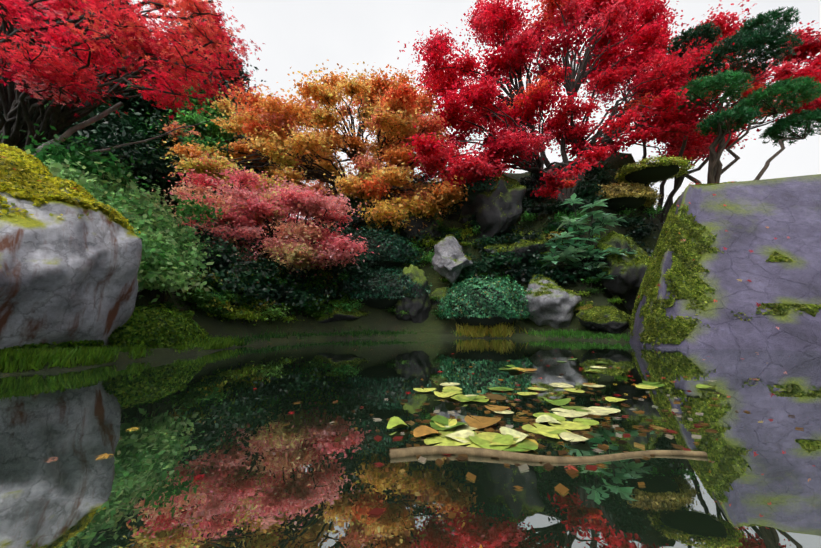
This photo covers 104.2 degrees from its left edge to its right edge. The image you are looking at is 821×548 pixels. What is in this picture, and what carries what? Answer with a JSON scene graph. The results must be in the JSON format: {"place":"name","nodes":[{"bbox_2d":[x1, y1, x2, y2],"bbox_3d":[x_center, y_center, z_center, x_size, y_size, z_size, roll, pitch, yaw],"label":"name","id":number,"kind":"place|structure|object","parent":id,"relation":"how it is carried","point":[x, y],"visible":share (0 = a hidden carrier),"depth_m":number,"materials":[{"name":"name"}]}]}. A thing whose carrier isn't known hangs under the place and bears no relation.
{"place":"outdoors","nodes":[
{"label":"outdoors","id":0,"kind":"place"},
{"bbox_2d":[0,152,661,375],"bbox_3d":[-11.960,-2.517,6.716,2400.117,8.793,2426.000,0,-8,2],"label":"ground","id":1,"kind":"structure","parent":0,"point":[386,320],"depth_m":8.50,"materials":[{"name":"green plant"}]},
{"bbox_2d":[0,187,141,351],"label":"rock","id":2,"kind":"object","parent":1,"relation":"on","point":[72,276],"visible":0.52,"depth_m":2.98,"materials":[{"name":"grey stone"}]},
{"bbox_2d":[0,339,104,351],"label":"moss left rock foot","id":3,"kind":"object","parent":2,"relation":"on","point":[80,343],"visible":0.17,"depth_m":3.11},
{"bbox_2d":[0,143,140,233],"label":"moss","id":4,"kind":"object","parent":2,"relation":"on","point":[21,182],"visible":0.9,"depth_m":3.28,"materials":[{"name":"yellow plant"}]},
{"bbox_2d":[0,0,177,196],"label":"cedar tree","id":5,"kind":"object","parent":1,"relation":"on","point":[123,122],"visible":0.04,"depth_m":11.29,"materials":[{"name":"plant"}]},
{"bbox_2d":[0,0,212,53],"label":"tree branch","id":6,"kind":"object","parent":1,"relation":"on","point":[17,31],"visible":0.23,"depth_m":4.98,"materials":[{"name":"brown plant"}]},
{"bbox_2d":[32,101,192,155],"bbox_3d":[-5.774,-2.141,5.797,2.874,2.553,0.426,5,-10,-32],"label":"tree branch","id":7,"kind":"object","parent":1,"relation":"on","point":[69,132],"visible":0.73,"depth_m":5.89,"materials":[{"name":"grey plant"}]},
{"bbox_2d":[0,123,226,227],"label":"shrub","id":8,"kind":"object","parent":1,"relation":"on","point":[58,155],"depth_m":4.71,"materials":[{"name":"green plant"}]},
{"bbox_2d":[17,146,221,306],"bbox_3d":[-7.048,-0.907,6.817,4.326,3.841,9.773,8,-11,-42],"label":"shrub","id":9,"kind":"object","parent":1,"relation":"on","point":[170,251],"depth_m":4.59,"materials":[{"name":"green plant"}]},
{"bbox_2d":[0,333,244,372],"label":"grass mound","id":10,"kind":"object","parent":1,"relation":"on","point":[11,360],"depth_m":2.91,"materials":[{"name":"green plant"}]},
{"bbox_2d":[0,0,266,151],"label":"overhanging maple tree","id":11,"kind":"object","parent":1,"relation":"on","point":[160,48],"depth_m":4.66,"materials":[{"name":"red plant"}]},
{"bbox_2d":[44,63,243,218],"bbox_3d":[-13.353,-4.991,13.352,13.977,8.242,6.606,0,-8,2],"label":"green tree","id":12,"kind":"object","parent":1,"relation":"on","point":[192,117],"depth_m":12.46,"materials":[{"name":"green plant"}]},
{"bbox_2d":[108,321,193,347],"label":"fallen leaves","id":13,"kind":"object","parent":1,"relation":"on","point":[143,335],"depth_m":3.81,"materials":[{"name":"plant"}]},
{"bbox_2d":[108,306,209,348],"bbox_3d":[-3.589,0.759,4.266,1.477,0.674,1.965,-4,-9,27],"label":"moss mound","id":14,"kind":"object","parent":1,"relation":"on","point":[182,329],"visible":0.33,"depth_m":3.94,"materials":[{"name":"green plant"}]},
{"bbox_2d":[135,301,205,337],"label":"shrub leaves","id":15,"kind":"object","parent":1,"relation":"on","point":[168,304],"visible":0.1,"depth_m":4.68,"materials":[{"name":"green plant"}]},
{"bbox_2d":[53,15,304,231],"bbox_3d":[-11.195,-7.229,15.377,11.424,13.301,12.576,0,-8,2],"label":"cedar tree","id":16,"kind":"object","parent":1,"relation":"on","point":[149,170],"depth_m":12.04,"materials":[{"name":"plant"}]},
{"bbox_2d":[152,160,379,280],"bbox_3d":[-3.969,-1.233,8.455,6.276,3.532,3.425,0,-8,2],"label":"pink maple tree","id":17,"kind":"object","parent":1,"relation":"on","point":[248,216],"depth_m":7.96,"materials":[{"name":"pink plant"}]},
{"bbox_2d":[152,59,474,238],"bbox_3d":[-4.387,-4.792,12.412,13.666,7.695,6.399,0,-8,2],"label":"orange maple tree","id":18,"kind":"object","parent":1,"relation":"on","point":[371,174],"depth_m":11.03,"materials":[{"name":"orange plant"}]},
{"bbox_2d":[215,326,435,345],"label":"grass","id":19,"kind":"structure","parent":1,"relation":"on","point":[274,335],"depth_m":7.54,"materials":[{"name":"green plant"}]},
{"bbox_2d":[316,307,363,322],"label":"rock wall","id":20,"kind":"structure","parent":1,"relation":"on","point":[339,316],"depth_m":8.43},
{"bbox_2d":[314,305,370,320],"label":"moss","id":21,"kind":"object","parent":1,"relation":"on","point":[349,312],"depth_m":8.50,"materials":[{"name":"green plant"}]},
{"bbox_2d":[331,225,424,274],"bbox_3d":[-1.472,-0.662,10.189,4.070,1.690,2.461,0,-8,2],"label":"yew shrub","id":22,"kind":"object","parent":1,"relation":"on","point":[406,249],"depth_m":9.50,"materials":[{"name":"green plant"}]},
{"bbox_2d":[343,264,431,308],"bbox_3d":[-0.790,0.436,9.483,2.966,1.442,2.256,0,-8,2],"label":"yew shrub","id":23,"kind":"object","parent":1,"relation":"on","point":[352,295],"depth_m":8.80,"materials":[{"name":"green plant"}]},
{"bbox_2d":[176,220,625,324],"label":"moss leaves","id":24,"kind":"object","parent":1,"relation":"on","point":[231,315],"visible":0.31,"depth_m":7.83,"materials":[{"name":"green plant"}]},
{"bbox_2d":[395,264,430,322],"bbox_3d":[0.044,0.662,9.189,1.092,1.890,0.775,0,-8,2],"label":"fallen rock","id":25,"kind":"object","parent":1,"relation":"on","point":[421,306],"visible":0.67,"depth_m":8.89,"materials":[{"name":"grey stone"}]},
{"bbox_2d":[399,209,443,245],"bbox_3d":[0.294,-1.629,11.281,2.002,1.847,1.531,4,-9,-24],"label":"rock","id":26,"kind":"object","parent":1,"relation":"on","point":[414,230],"visible":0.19,"depth_m":10.61,"materials":[{"name":"grey stone"}]},
{"bbox_2d":[184,183,664,324],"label":"plants","id":27,"kind":"object","parent":1,"relation":"on","point":[228,294],"depth_m":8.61,"materials":[{"name":"plant"}]},
{"bbox_2d":[186,160,663,313],"bbox_3d":[1.649,-2.405,10.964,14.448,7.722,10.423,0,-8,2],"label":"shrub","id":28,"kind":"object","parent":1,"relation":"on","point":[224,263],"depth_m":9.09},
{"bbox_2d":[429,287,450,310],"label":"fallen rock","id":29,"kind":"object","parent":1,"relation":"on","point":[438,292],"visible":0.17,"depth_m":9.43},
{"bbox_2d":[432,236,472,282],"bbox_3d":[1.160,-0.423,9.380,0.973,1.432,1.275,7,-11,-39],"label":"grey rock","id":30,"kind":"object","parent":1,"relation":"on","point":[446,248],"visible":0.92,"depth_m":9.07,"materials":[{"name":"grey stone"}]},
{"bbox_2d":[435,234,471,260],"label":"moss","id":31,"kind":"object","parent":30,"relation":"on","point":[469,258],"visible":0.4,"depth_m":9.30,"materials":[{"name":"green plant"}]},
{"bbox_2d":[435,275,534,328],"bbox_3d":[2.060,0.821,8.824,2.801,1.655,2.378,0,-8,2],"label":"shrub","id":32,"kind":"object","parent":1,"relation":"on","point":[453,295],"depth_m":8.14,"materials":[{"name":"green plant"}]},
{"bbox_2d":[454,321,527,337],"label":"sedge grass","id":33,"kind":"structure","parent":1,"relation":"on","point":[496,329],"depth_m":8.09,"materials":[{"name":"green plant"}]},
{"bbox_2d":[459,172,525,239],"bbox_3d":[2.695,-2.127,10.897,1.753,2.659,2.833,5,-10,-32],"label":"boulder","id":34,"kind":"object","parent":1,"relation":"on","point":[491,219],"visible":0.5,"depth_m":9.91,"materials":[{"name":"grey stone"}]},
{"bbox_2d":[456,174,511,202],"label":"shrub on rock","id":35,"kind":"object","parent":34,"relation":"attached to","point":[488,180],"depth_m":10.10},
{"bbox_2d":[458,170,526,221],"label":"moss","id":36,"kind":"object","parent":34,"relation":"on","point":[514,185],"visible":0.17,"depth_m":10.04,"materials":[{"name":"green plant"}]},
{"bbox_2d":[484,231,548,268],"bbox_3d":[3.405,-0.724,10.076,1.795,1.515,1.833,-7,-11,39],"label":"rock","id":37,"kind":"object","parent":1,"relation":"on","point":[519,249],"visible":0.23,"depth_m":9.37,"materials":[{"name":"grey stone"}]},
{"bbox_2d":[484,230,548,252],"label":"moss","id":38,"kind":"object","parent":37,"relation":"on","point":[536,241],"visible":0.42,"depth_m":9.61,"materials":[{"name":"green plant"}]},
{"bbox_2d":[451,328,629,340],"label":"grass","id":39,"kind":"structure","parent":1,"relation":"on","point":[572,333],"depth_m":7.43,"materials":[{"name":"green plant"}]},
{"bbox_2d":[518,276,581,328],"bbox_3d":[3.711,0.799,8.733,1.550,1.630,2.083,0,-8,2],"label":"grey boulder","id":40,"kind":"object","parent":1,"relation":"on","point":[551,310],"visible":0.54,"depth_m":7.91,"materials":[{"name":"grey stone"}]},
{"bbox_2d":[524,274,580,295],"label":"moss","id":41,"kind":"object","parent":40,"relation":"on","point":[537,293],"visible":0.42,"depth_m":8.08,"materials":[{"name":"green plant"}]},
{"bbox_2d":[397,0,734,202],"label":"red maple tree","id":42,"kind":"object","parent":1,"relation":"on","point":[483,91],"depth_m":10.77,"materials":[{"name":"red plant"}]},
{"bbox_2d":[540,193,637,281],"bbox_3d":[4.821,-0.962,8.606,2.729,2.425,1.518,0,-8,2],"label":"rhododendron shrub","id":43,"kind":"object","parent":1,"relation":"on","point":[568,251],"depth_m":8.47,"materials":[{"name":"green plant"}]},
{"bbox_2d":[577,308,629,333],"bbox_3d":[4.529,1.150,7.391,1.116,0.762,1.025,7,-11,-39],"label":"rock","id":44,"kind":"object","parent":1,"relation":"on","point":[613,327],"visible":0.46,"depth_m":6.96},
{"bbox_2d":[576,306,629,323],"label":"moss","id":45,"kind":"object","parent":44,"relation":"on","point":[601,311],"visible":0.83,"depth_m":7.15,"materials":[{"name":"green plant"}]},
{"bbox_2d":[597,233,648,312],"bbox_3d":[5.778,-0.070,8.526,1.522,2.255,1.246,0,-8,2],"label":"rock","id":46,"kind":"object","parent":1,"relation":"on","point":[625,286],"visible":0.48,"depth_m":8.20,"materials":[{"name":"grey stone"}]},
{"bbox_2d":[597,231,650,274],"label":"moss","id":47,"kind":"object","parent":46,"relation":"on","point":[637,260],"visible":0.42,"depth_m":8.30,"materials":[{"name":"green plant"}]},
{"bbox_2d":[591,182,665,211],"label":"cloud-pruned shrub","id":48,"kind":"object","parent":1,"relation":"on","point":[652,196],"depth_m":10.79,"materials":[{"name":"green plant"}]},
{"bbox_2d":[612,155,694,184],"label":"hedge shrub","id":49,"kind":"object","parent":1,"relation":"on","point":[682,164],"depth_m":10.42,"materials":[{"name":"green plant"}]},
{"bbox_2d":[569,0,820,226],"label":"maple tree","id":50,"kind":"object","parent":1,"relation":"on","point":[811,46],"depth_m":13.97,"materials":[{"name":"red plant"}]},
{"bbox_2d":[629,174,820,350],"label":"boulder","id":51,"kind":"object","parent":1,"relation":"on","point":[781,209],"visible":0.31,"depth_m":5.45,"materials":[{"name":"grey stone"}]},
{"bbox_2d":[639,180,788,328],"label":"fallen leaves","id":52,"kind":"object","parent":51,"relation":"on","point":[758,305],"visible":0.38,"depth_m":5.65,"materials":[{"name":"red plant"}]},
{"bbox_2d":[628,181,820,345],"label":"moss","id":53,"kind":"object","parent":51,"relation":"on","point":[681,275],"depth_m":5.59,"materials":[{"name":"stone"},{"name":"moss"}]},
{"bbox_2d":[666,6,820,183],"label":"pine tree","id":54,"kind":"object","parent":1,"relation":"on","point":[754,37],"depth_m":10.52,"materials":[{"name":"green plant"}]},
{"bbox_2d":[0,338,820,547],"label":"pond water","id":55,"kind":"structure","parent":0,"point":[304,478],"depth_m":1.05,"materials":[{"name":"green liquid"}]},
{"bbox_2d":[46,353,802,547],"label":"fallen leaves","id":56,"kind":"object","parent":55,"relation":"on","point":[561,488],"visible":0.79,"depth_m":1.23,"materials":[{"name":"orange plant"}]},
{"bbox_2d":[389,446,707,462],"bbox_3d":[0.435,0.577,1.012,1.012,0.035,0.086,0,-8,2],"label":"sunken branch","id":57,"kind":"object","parent":55,"relation":"on","point":[435,450],"visible":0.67,"depth_m":1.02,"materials":[{"name":"brown plant"}]},
{"bbox_2d":[387,358,711,451],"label":"lily pads","id":58,"kind":"object","parent":55,"relation":"on","point":[452,432],"visible":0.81,"depth_m":1.30,"materials":[{"name":"green plant"}]},
{"bbox_2d":[121,0,820,220],"label":"sky","id":59,"kind":"structure","parent":0,"point":[300,35],"materials":[{"name":"white"}]}
]}

